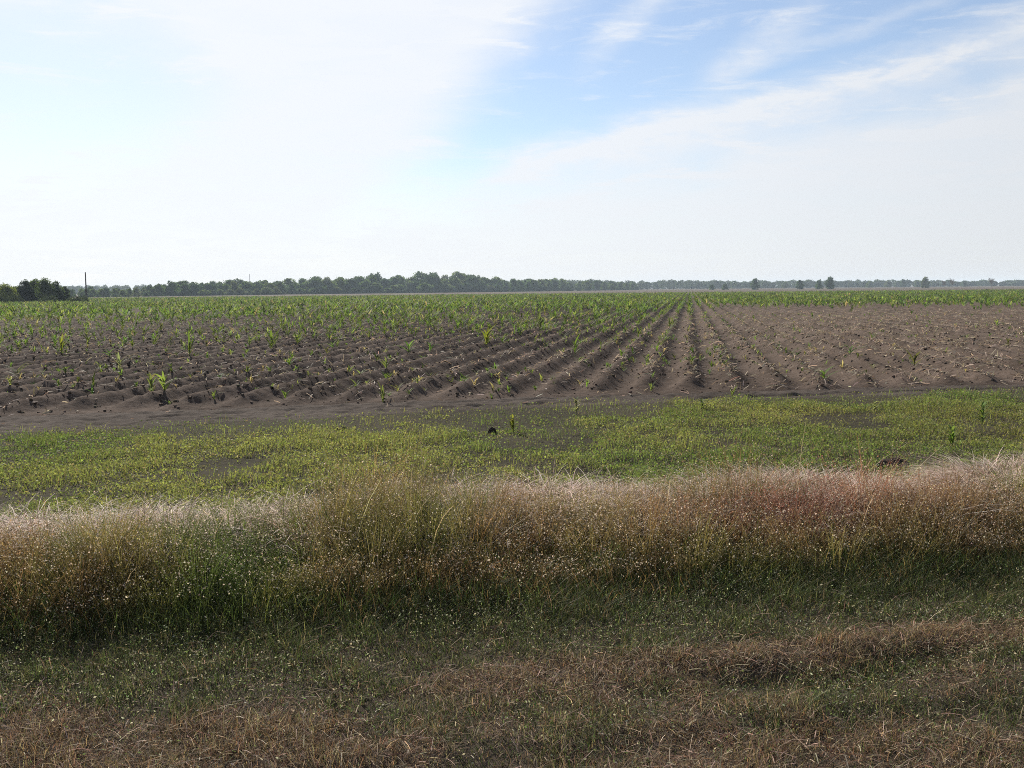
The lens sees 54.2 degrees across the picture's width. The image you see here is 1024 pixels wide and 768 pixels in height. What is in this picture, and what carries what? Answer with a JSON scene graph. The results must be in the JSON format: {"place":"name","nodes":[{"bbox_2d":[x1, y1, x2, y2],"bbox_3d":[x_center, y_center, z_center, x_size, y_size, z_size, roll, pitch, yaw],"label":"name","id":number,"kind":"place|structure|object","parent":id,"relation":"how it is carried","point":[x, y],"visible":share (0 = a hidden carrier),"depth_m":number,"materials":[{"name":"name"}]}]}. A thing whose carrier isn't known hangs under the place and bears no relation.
{"place":"outdoors","nodes":[
{"label":"outdoors","id":0,"kind":"place"},
{"bbox_2d":[0,423,1023,644],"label":"tall grass","id":1,"kind":"structure","parent":0,"point":[25,575],"depth_m":6.97,"materials":[{"name":"plant"}]},
{"bbox_2d":[0,290,1023,416],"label":"furrowed field","id":2,"kind":"structure","parent":0,"point":[113,399],"depth_m":26.95,"materials":[{"name":"soil"}]},
{"bbox_2d":[0,294,12,302],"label":"bush","id":3,"kind":"object","parent":2,"relation":"on","point":[4,300],"visible":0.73,"depth_m":189.78,"materials":[{"name":"green plant"}]},
{"bbox_2d":[0,283,20,300],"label":"broadleaf tree","id":4,"kind":"object","parent":2,"relation":"on","point":[7,289],"visible":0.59,"depth_m":199.36,"materials":[{"name":"green plant"}]},
{"bbox_2d":[7,294,24,302],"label":"bush","id":5,"kind":"object","parent":2,"relation":"on","point":[14,298],"visible":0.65,"depth_m":192.01,"materials":[{"name":"green plant"}]},
{"bbox_2d":[17,279,35,301],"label":"broadleaf tree","id":6,"kind":"object","parent":2,"relation":"on","point":[24,291],"visible":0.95,"depth_m":203.46,"materials":[{"name":"green plant"}]},
{"bbox_2d":[30,278,39,300],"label":"broadleaf tree","id":7,"kind":"object","parent":2,"relation":"on","point":[34,282],"visible":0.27,"depth_m":207.15,"materials":[{"name":"green plant"}]},
{"bbox_2d":[34,277,58,301],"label":"broadleaf tree","id":8,"kind":"object","parent":2,"relation":"on","point":[45,287],"visible":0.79,"depth_m":201.45,"materials":[{"name":"green plant"}]},
{"bbox_2d":[38,294,58,301],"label":"bush","id":9,"kind":"object","parent":2,"relation":"on","point":[47,298],"visible":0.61,"depth_m":194.07,"materials":[{"name":"green plant"}]},
{"bbox_2d":[50,280,65,301],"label":"broadleaf tree","id":10,"kind":"object","parent":2,"relation":"on","point":[59,289],"visible":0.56,"depth_m":204.76,"materials":[{"name":"green plant"}]},
{"bbox_2d":[57,335,65,351],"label":"corn plant","id":11,"kind":"object","parent":2,"relation":"on","point":[61,343],"visible":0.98,"depth_m":30.03,"materials":[{"name":"green plant"}]},
{"bbox_2d":[57,286,69,300],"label":"broadleaf tree","id":12,"kind":"object","parent":2,"relation":"on","point":[67,292],"visible":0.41,"depth_m":207.59,"materials":[{"name":"green plant"}]},
{"bbox_2d":[65,295,86,302],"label":"bush","id":13,"kind":"object","parent":2,"relation":"on","point":[73,299],"visible":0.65,"depth_m":198.09,"materials":[{"name":"green plant"}]},
{"bbox_2d":[113,352,126,369],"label":"corn plant","id":14,"kind":"object","parent":2,"relation":"on","point":[118,362],"visible":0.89,"depth_m":23.79,"materials":[{"name":"green plant"}]},
{"bbox_2d":[147,374,157,390],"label":"corn plant","id":15,"kind":"object","parent":2,"relation":"on","point":[151,385],"visible":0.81,"depth_m":19.34,"materials":[{"name":"green plant"}]},
{"bbox_2d":[150,371,180,389],"bbox_3d":[-6.524,-0.049,18.635,0.288,0.426,0.779,3,6,31],"label":"corn plant","id":16,"kind":"object","parent":2,"relation":"on","point":[163,378],"visible":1,"depth_m":18.73,"materials":[{"name":"green plant"}]},
{"bbox_2d":[187,331,194,355],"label":"corn plant","id":17,"kind":"object","parent":2,"relation":"on","point":[189,346],"visible":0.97,"depth_m":28.64,"materials":[{"name":"green plant"}]},
{"bbox_2d":[262,327,277,347],"bbox_3d":[-7.847,-1.479,32.544,0.788,0.859,0.503,4,7,41],"label":"corn plant","id":18,"kind":"object","parent":2,"relation":"on","point":[270,335],"visible":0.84,"depth_m":32.49,"materials":[{"name":"green plant"}]},
{"bbox_2d":[375,383,387,402],"bbox_3d":[-2.336,0.183,17.951,0.260,0.452,0.367,1,6,14],"label":"corn plant","id":19,"kind":"object","parent":2,"relation":"on","point":[383,393],"visible":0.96,"depth_m":17.96,"materials":[{"name":"green plant"}]},
{"bbox_2d":[482,323,496,343],"bbox_3d":[-0.829,-1.661,34.141,0.579,0.844,0.494,-2,6,-11],"label":"corn plant","id":20,"kind":"object","parent":2,"relation":"on","point":[486,336],"visible":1,"depth_m":34.12,"materials":[{"name":"green plant"}]},
{"bbox_2d":[0,288,1023,361],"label":"distant corn","id":21,"kind":"object","parent":2,"relation":"on","point":[190,303],"visible":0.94,"depth_m":104.56,"materials":[{"name":"green plant"}]},
{"bbox_2d":[0,321,1023,416],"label":"soil clods","id":22,"kind":"object","parent":2,"relation":"on","point":[272,387],"visible":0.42,"depth_m":27.75,"materials":[{"name":"brown soil"}]},
{"bbox_2d":[0,307,1023,423],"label":"crop residue","id":23,"kind":"object","parent":2,"relation":"on","point":[727,326],"visible":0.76,"depth_m":32.74,"materials":[{"name":"beige plant"}]},
{"bbox_2d":[0,311,1023,403],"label":"field weeds","id":24,"kind":"object","parent":2,"relation":"on","point":[394,372],"visible":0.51,"depth_m":28.84,"materials":[{"name":"green plant"}]},
{"bbox_2d":[532,312,544,329],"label":"corn plant","id":25,"kind":"object","parent":2,"relation":"on","point":[540,321],"visible":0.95,"depth_m":42.45,"materials":[{"name":"green plant"}]},
{"bbox_2d":[809,366,836,378],"bbox_3d":[6.410,-0.239,20.566,0.727,0.301,0.378,-3,6,-20],"label":"corn plant","id":26,"kind":"object","parent":2,"relation":"on","point":[823,373],"visible":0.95,"depth_m":20.46,"materials":[{"name":"green plant"}]},
{"bbox_2d":[904,348,926,364],"bbox_3d":[9.485,-0.622,23.535,0.570,0.460,0.402,5,8,44],"label":"corn plant","id":27,"kind":"object","parent":2,"relation":"on","point":[914,358],"visible":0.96,"depth_m":23.59,"materials":[{"name":"green plant"}]},
{"bbox_2d":[0,520,1023,767],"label":"verge","id":28,"kind":"structure","parent":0,"point":[500,758],"depth_m":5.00,"materials":[{"name":"plant"}]},
{"bbox_2d":[0,560,1023,767],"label":"thatch","id":29,"kind":"object","parent":28,"relation":"on","point":[801,645],"visible":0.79,"depth_m":4.71,"materials":[{"name":"brown plant"}]},
{"bbox_2d":[0,527,1023,767],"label":"weeds","id":30,"kind":"object","parent":28,"relation":"on","point":[662,626],"visible":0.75,"depth_m":5.41,"materials":[{"name":"green plant"}]},
{"bbox_2d":[0,391,1023,524],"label":"grass strip","id":31,"kind":"object","parent":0,"point":[223,462],"depth_m":12.93,"materials":[{"name":"plant"}]},
{"bbox_2d":[502,414,516,432],"bbox_3d":[-0.013,0.553,13.928,0.249,0.300,0.223,-3,6,-28],"label":"weed","id":32,"kind":"object","parent":31,"relation":"on","point":[511,422],"visible":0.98,"depth_m":13.94,"materials":[{"name":"green plant"}]},
{"bbox_2d":[0,385,1023,527],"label":"strip weeds","id":33,"kind":"object","parent":31,"relation":"on","point":[361,440],"visible":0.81,"depth_m":12.49,"materials":[{"name":"green plant"}]},
{"bbox_2d":[570,397,581,414],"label":"weed","id":34,"kind":"object","parent":31,"relation":"on","point":[576,402],"visible":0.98,"depth_m":15.85,"materials":[{"name":"green plant"}]},
{"bbox_2d":[875,457,908,470],"bbox_3d":[4.138,0.887,10.873,0.382,0.179,0.262,-1,5,0],"label":"earth clod","id":35,"kind":"object","parent":31,"relation":"on","point":[893,460],"visible":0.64,"depth_m":10.81,"materials":[{"name":"brown soil"}]},
{"bbox_2d":[947,425,957,445],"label":"weed","id":36,"kind":"object","parent":31,"relation":"on","point":[951,438],"visible":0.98,"depth_m":12.30,"materials":[{"name":"green plant"}]},
{"bbox_2d":[972,401,989,421],"bbox_3d":[6.767,0.411,14.418,0.260,0.351,0.213,-1,5,0],"label":"weed","id":37,"kind":"object","parent":31,"relation":"on","point":[982,415],"visible":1,"depth_m":14.40,"materials":[{"name":"green plant"}]},
{"bbox_2d":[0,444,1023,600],"bbox_3d":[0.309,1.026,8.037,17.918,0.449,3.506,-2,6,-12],"label":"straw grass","id":38,"kind":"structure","parent":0,"point":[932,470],"depth_m":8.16,"materials":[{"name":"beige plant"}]},
{"bbox_2d":[0,385,1023,433],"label":"dirt track","id":39,"kind":"structure","parent":0,"point":[111,420],"depth_m":16.96,"materials":[{"name":"soil"}]},
{"bbox_2d":[0,0,1023,290],"label":"sky","id":40,"kind":"structure","parent":0,"point":[146,142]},
{"bbox_2d":[41,285,1023,297],"bbox_3d":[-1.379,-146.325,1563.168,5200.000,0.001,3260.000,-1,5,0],"label":"ground","id":41,"kind":"structure","parent":0,"point":[891,288],"depth_m":602.43,"materials":[{"name":"green plant"}]},
{"bbox_2d":[98,288,107,296],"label":"tree","id":42,"kind":"object","parent":41,"relation":"on","point":[103,292],"visible":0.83,"depth_m":499.60,"materials":[{"name":"green plant"}]},
{"bbox_2d":[153,283,165,295],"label":"tree","id":43,"kind":"object","parent":41,"relation":"on","point":[159,288],"visible":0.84,"depth_m":535.79,"materials":[{"name":"green plant"}]},
{"bbox_2d":[165,280,180,295],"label":"tree","id":44,"kind":"object","parent":41,"relation":"on","point":[172,285],"visible":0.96,"depth_m":548.67,"materials":[{"name":"green plant"}]},
{"bbox_2d":[179,283,193,295],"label":"tree","id":45,"kind":"object","parent":41,"relation":"on","point":[187,289],"visible":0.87,"depth_m":560.26,"materials":[{"name":"green plant"}]},
{"bbox_2d":[188,283,199,295],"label":"tree","id":46,"kind":"object","parent":41,"relation":"on","point":[194,287],"visible":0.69,"depth_m":569.86,"materials":[{"name":"green plant"}]},
{"bbox_2d":[201,283,213,289],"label":"tree","id":47,"kind":"object","parent":41,"relation":"on","point":[207,286],"visible":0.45,"depth_m":579.33,"materials":[{"name":"green plant"}]},
{"bbox_2d":[221,283,231,291],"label":"tree","id":48,"kind":"object","parent":41,"relation":"on","point":[225,286],"visible":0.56,"depth_m":592.44,"materials":[{"name":"green plant"}]},
{"bbox_2d":[224,289,234,294],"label":"scrub tree","id":49,"kind":"object","parent":41,"relation":"on","point":[229,292],"visible":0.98,"depth_m":582.97,"materials":[{"name":"green plant"}]},
{"bbox_2d":[229,281,240,294],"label":"tree","id":50,"kind":"object","parent":41,"relation":"on","point":[234,285],"visible":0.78,"depth_m":597.00,"materials":[{"name":"green plant"}]},
{"bbox_2d":[236,288,248,294],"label":"scrub tree","id":51,"kind":"object","parent":41,"relation":"on","point":[239,291],"visible":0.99,"depth_m":595.71,"materials":[{"name":"green plant"}]},
{"bbox_2d":[240,282,254,294],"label":"tree","id":52,"kind":"object","parent":41,"relation":"on","point":[248,286],"visible":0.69,"depth_m":614.50,"materials":[{"name":"green plant"}]},
{"bbox_2d":[251,281,263,289],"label":"tree","id":53,"kind":"object","parent":41,"relation":"on","point":[257,284],"visible":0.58,"depth_m":620.60,"materials":[{"name":"green plant"}]},
{"bbox_2d":[259,287,274,294],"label":"scrub tree","id":54,"kind":"object","parent":41,"relation":"on","point":[264,291],"visible":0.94,"depth_m":609.90,"materials":[{"name":"green plant"}]},
{"bbox_2d":[263,282,277,292],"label":"tree","id":55,"kind":"object","parent":41,"relation":"on","point":[269,285],"visible":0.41,"depth_m":623.74,"materials":[{"name":"green plant"}]},
{"bbox_2d":[270,287,281,294],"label":"scrub tree","id":56,"kind":"object","parent":41,"relation":"on","point":[275,290],"visible":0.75,"depth_m":619.52,"materials":[{"name":"green plant"}]},
{"bbox_2d":[276,281,286,294],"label":"tree","id":57,"kind":"object","parent":41,"relation":"on","point":[281,285],"visible":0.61,"depth_m":641.83,"materials":[{"name":"green plant"}]},
{"bbox_2d":[282,278,296,293],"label":"tree","id":58,"kind":"object","parent":41,"relation":"on","point":[287,281],"visible":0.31,"depth_m":663.92,"materials":[{"name":"green plant"}]},
{"bbox_2d":[286,284,295,293],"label":"tree","id":59,"kind":"object","parent":41,"relation":"on","point":[291,289],"visible":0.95,"depth_m":642.44,"materials":[{"name":"green plant"}]},
{"bbox_2d":[302,279,318,293],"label":"tree","id":60,"kind":"object","parent":41,"relation":"on","point":[306,286],"visible":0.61,"depth_m":654.15,"materials":[{"name":"green plant"}]},
{"bbox_2d":[308,278,328,291],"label":"tree","id":61,"kind":"object","parent":41,"relation":"on","point":[317,281],"visible":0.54,"depth_m":653.99,"materials":[{"name":"green plant"}]},
{"bbox_2d":[313,286,326,293],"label":"scrub tree","id":62,"kind":"object","parent":41,"relation":"on","point":[322,289],"visible":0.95,"depth_m":645.78,"materials":[{"name":"green plant"}]},
{"bbox_2d":[322,277,332,293],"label":"tree","id":63,"kind":"object","parent":41,"relation":"on","point":[326,281],"visible":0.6,"depth_m":663.73,"materials":[{"name":"green plant"}]},
{"bbox_2d":[328,286,341,293],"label":"scrub tree","id":64,"kind":"object","parent":41,"relation":"on","point":[334,289],"visible":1,"depth_m":656.00,"materials":[{"name":"green plant"}]},
{"bbox_2d":[334,277,347,293],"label":"tree","id":65,"kind":"object","parent":41,"relation":"on","point":[339,281],"visible":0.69,"depth_m":672.27,"materials":[{"name":"green plant"}]},
{"bbox_2d":[342,282,351,293],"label":"tree","id":66,"kind":"object","parent":41,"relation":"on","point":[347,285],"visible":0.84,"depth_m":675.41,"materials":[{"name":"green plant"}]},
{"bbox_2d":[344,277,363,293],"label":"tree","id":67,"kind":"object","parent":41,"relation":"on","point":[354,283],"visible":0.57,"depth_m":681.66,"materials":[{"name":"green plant"}]},
{"bbox_2d":[360,280,371,293],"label":"tree","id":68,"kind":"object","parent":41,"relation":"on","point":[364,283],"visible":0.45,"depth_m":686.76,"materials":[{"name":"green plant"}]},
{"bbox_2d":[365,275,377,284],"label":"tree","id":69,"kind":"object","parent":41,"relation":"on","point":[372,278],"visible":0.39,"depth_m":694.68,"materials":[{"name":"green plant"}]},
{"bbox_2d":[366,285,382,293],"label":"scrub tree","id":70,"kind":"object","parent":41,"relation":"on","point":[371,287],"visible":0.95,"depth_m":682.61,"materials":[{"name":"green plant"}]},
{"bbox_2d":[379,278,391,292],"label":"tree","id":71,"kind":"object","parent":41,"relation":"on","point":[384,282],"visible":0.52,"depth_m":706.98,"materials":[{"name":"green plant"}]},
{"bbox_2d":[388,277,398,284],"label":"tree","id":72,"kind":"object","parent":41,"relation":"on","point":[393,280],"visible":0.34,"depth_m":714.23,"materials":[{"name":"green plant"}]},
{"bbox_2d":[389,285,401,292],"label":"scrub tree","id":73,"kind":"object","parent":41,"relation":"on","point":[395,288],"visible":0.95,"depth_m":696.60,"materials":[{"name":"green plant"}]},
{"bbox_2d":[392,275,407,284],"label":"tree","id":74,"kind":"object","parent":41,"relation":"on","point":[399,277],"visible":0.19,"depth_m":735.25,"materials":[{"name":"green plant"}]},
{"bbox_2d":[396,280,407,292],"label":"tree","id":75,"kind":"object","parent":41,"relation":"on","point":[403,284],"visible":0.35,"depth_m":713.66,"materials":[{"name":"green plant"}]},
{"bbox_2d":[405,280,414,292],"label":"tree","id":76,"kind":"object","parent":41,"relation":"on","point":[409,284],"visible":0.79,"depth_m":723.58,"materials":[{"name":"green plant"}]},
{"bbox_2d":[407,280,420,292],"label":"tree","id":77,"kind":"object","parent":41,"relation":"on","point":[416,283],"visible":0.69,"depth_m":727.29,"materials":[{"name":"green plant"}]},
{"bbox_2d":[413,271,426,282],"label":"tree","id":78,"kind":"object","parent":41,"relation":"on","point":[418,275],"visible":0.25,"depth_m":757.65,"materials":[{"name":"green plant"}]},
{"bbox_2d":[416,282,433,292],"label":"scrub tree","id":79,"kind":"object","parent":41,"relation":"on","point":[424,287],"visible":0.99,"depth_m":714.42,"materials":[{"name":"green plant"}]},
{"bbox_2d":[424,274,437,292],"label":"tree","id":80,"kind":"object","parent":41,"relation":"on","point":[429,278],"visible":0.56,"depth_m":731.53,"materials":[{"name":"green plant"}]},
{"bbox_2d":[430,284,443,292],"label":"scrub tree","id":81,"kind":"object","parent":41,"relation":"on","point":[436,288],"visible":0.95,"depth_m":725.00,"materials":[{"name":"green plant"}]},
{"bbox_2d":[431,274,442,292],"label":"tree","id":82,"kind":"object","parent":41,"relation":"on","point":[437,278],"visible":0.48,"depth_m":735.04,"materials":[{"name":"green plant"}]},
{"bbox_2d":[440,284,452,292],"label":"scrub tree","id":83,"kind":"object","parent":41,"relation":"on","point":[449,288],"visible":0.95,"depth_m":729.63,"materials":[{"name":"green plant"}]},
{"bbox_2d":[450,278,463,291],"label":"tree","id":84,"kind":"object","parent":41,"relation":"on","point":[457,283],"visible":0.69,"depth_m":750.71,"materials":[{"name":"green plant"}]},
{"bbox_2d":[449,271,466,291],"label":"tree","id":85,"kind":"object","parent":41,"relation":"on","point":[459,275],"visible":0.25,"depth_m":771.67,"materials":[{"name":"green plant"}]},
{"bbox_2d":[460,283,473,291],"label":"scrub tree","id":86,"kind":"object","parent":41,"relation":"on","point":[467,287],"visible":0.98,"depth_m":743.31,"materials":[{"name":"green plant"}]},
{"bbox_2d":[462,276,483,291],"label":"tree","id":87,"kind":"object","parent":41,"relation":"on","point":[474,281],"visible":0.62,"depth_m":758.39,"materials":[{"name":"green plant"}]},
{"bbox_2d":[485,285,495,291],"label":"scrub tree","id":88,"kind":"object","parent":41,"relation":"on","point":[491,288],"visible":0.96,"depth_m":762.38,"materials":[{"name":"green plant"}]},
{"bbox_2d":[2,279,1023,293],"bbox_3d":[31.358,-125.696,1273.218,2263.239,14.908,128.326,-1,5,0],"label":"woods","id":89,"kind":"object","parent":41,"relation":"on","point":[673,284],"visible":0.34,"depth_m":1242.31,"materials":[{"name":"green plant"}]},
{"bbox_2d":[508,278,519,291],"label":"tree","id":90,"kind":"object","parent":41,"relation":"on","point":[514,282],"visible":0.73,"depth_m":789.59,"materials":[{"name":"green plant"}]},
{"bbox_2d":[517,280,524,291],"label":"tree","id":91,"kind":"object","parent":41,"relation":"on","point":[521,286],"visible":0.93,"depth_m":795.77,"materials":[{"name":"green plant"}]},
{"bbox_2d":[525,282,533,291],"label":"tree","id":92,"kind":"object","parent":41,"relation":"on","point":[527,285],"visible":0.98,"depth_m":802.61,"materials":[{"name":"green plant"}]},
{"bbox_2d":[526,279,541,290],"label":"tree","id":93,"kind":"object","parent":41,"relation":"on","point":[535,284],"visible":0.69,"depth_m":814.57,"materials":[{"name":"green plant"}]},
{"bbox_2d":[550,278,562,290],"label":"tree","id":94,"kind":"object","parent":41,"relation":"on","point":[556,284],"visible":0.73,"depth_m":855.98,"materials":[{"name":"green plant"}]},
{"bbox_2d":[559,280,566,290],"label":"tree","id":95,"kind":"object","parent":41,"relation":"on","point":[562,282],"visible":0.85,"depth_m":862.98,"materials":[{"name":"green plant"}]},
{"bbox_2d":[581,281,591,290],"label":"tree","id":96,"kind":"object","parent":41,"relation":"on","point":[586,283],"visible":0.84,"depth_m":903.18,"materials":[{"name":"green plant"}]},
{"bbox_2d":[592,280,600,290],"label":"tree","id":97,"kind":"object","parent":41,"relation":"on","point":[596,285],"visible":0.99,"depth_m":921.78,"materials":[{"name":"green plant"}]},
{"bbox_2d":[600,282,607,289],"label":"tree","id":98,"kind":"object","parent":41,"relation":"on","point":[604,285],"visible":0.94,"depth_m":935.72,"materials":[{"name":"green plant"}]},
{"bbox_2d":[750,279,759,289],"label":"lone tree","id":99,"kind":"object","parent":41,"relation":"on","point":[754,285],"visible":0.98,"depth_m":715.67,"materials":[{"name":"green plant"}]},
{"bbox_2d":[795,280,804,288],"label":"lone tree","id":100,"kind":"object","parent":41,"relation":"on","point":[800,284],"visible":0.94,"depth_m":725.95,"materials":[{"name":"green plant"}]},
{"bbox_2d":[815,279,822,288],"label":"lone tree","id":101,"kind":"object","parent":41,"relation":"on","point":[818,285],"visible":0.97,"depth_m":715.84,"materials":[{"name":"green plant"}]},
{"bbox_2d":[824,277,834,288],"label":"lone tree","id":102,"kind":"object","parent":41,"relation":"on","point":[828,283],"visible":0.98,"depth_m":685.49,"materials":[{"name":"green plant"}]},
{"bbox_2d":[920,276,929,287],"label":"lone tree","id":103,"kind":"object","parent":41,"relation":"on","point":[925,281],"visible":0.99,"depth_m":785.37,"materials":[{"name":"green plant"}]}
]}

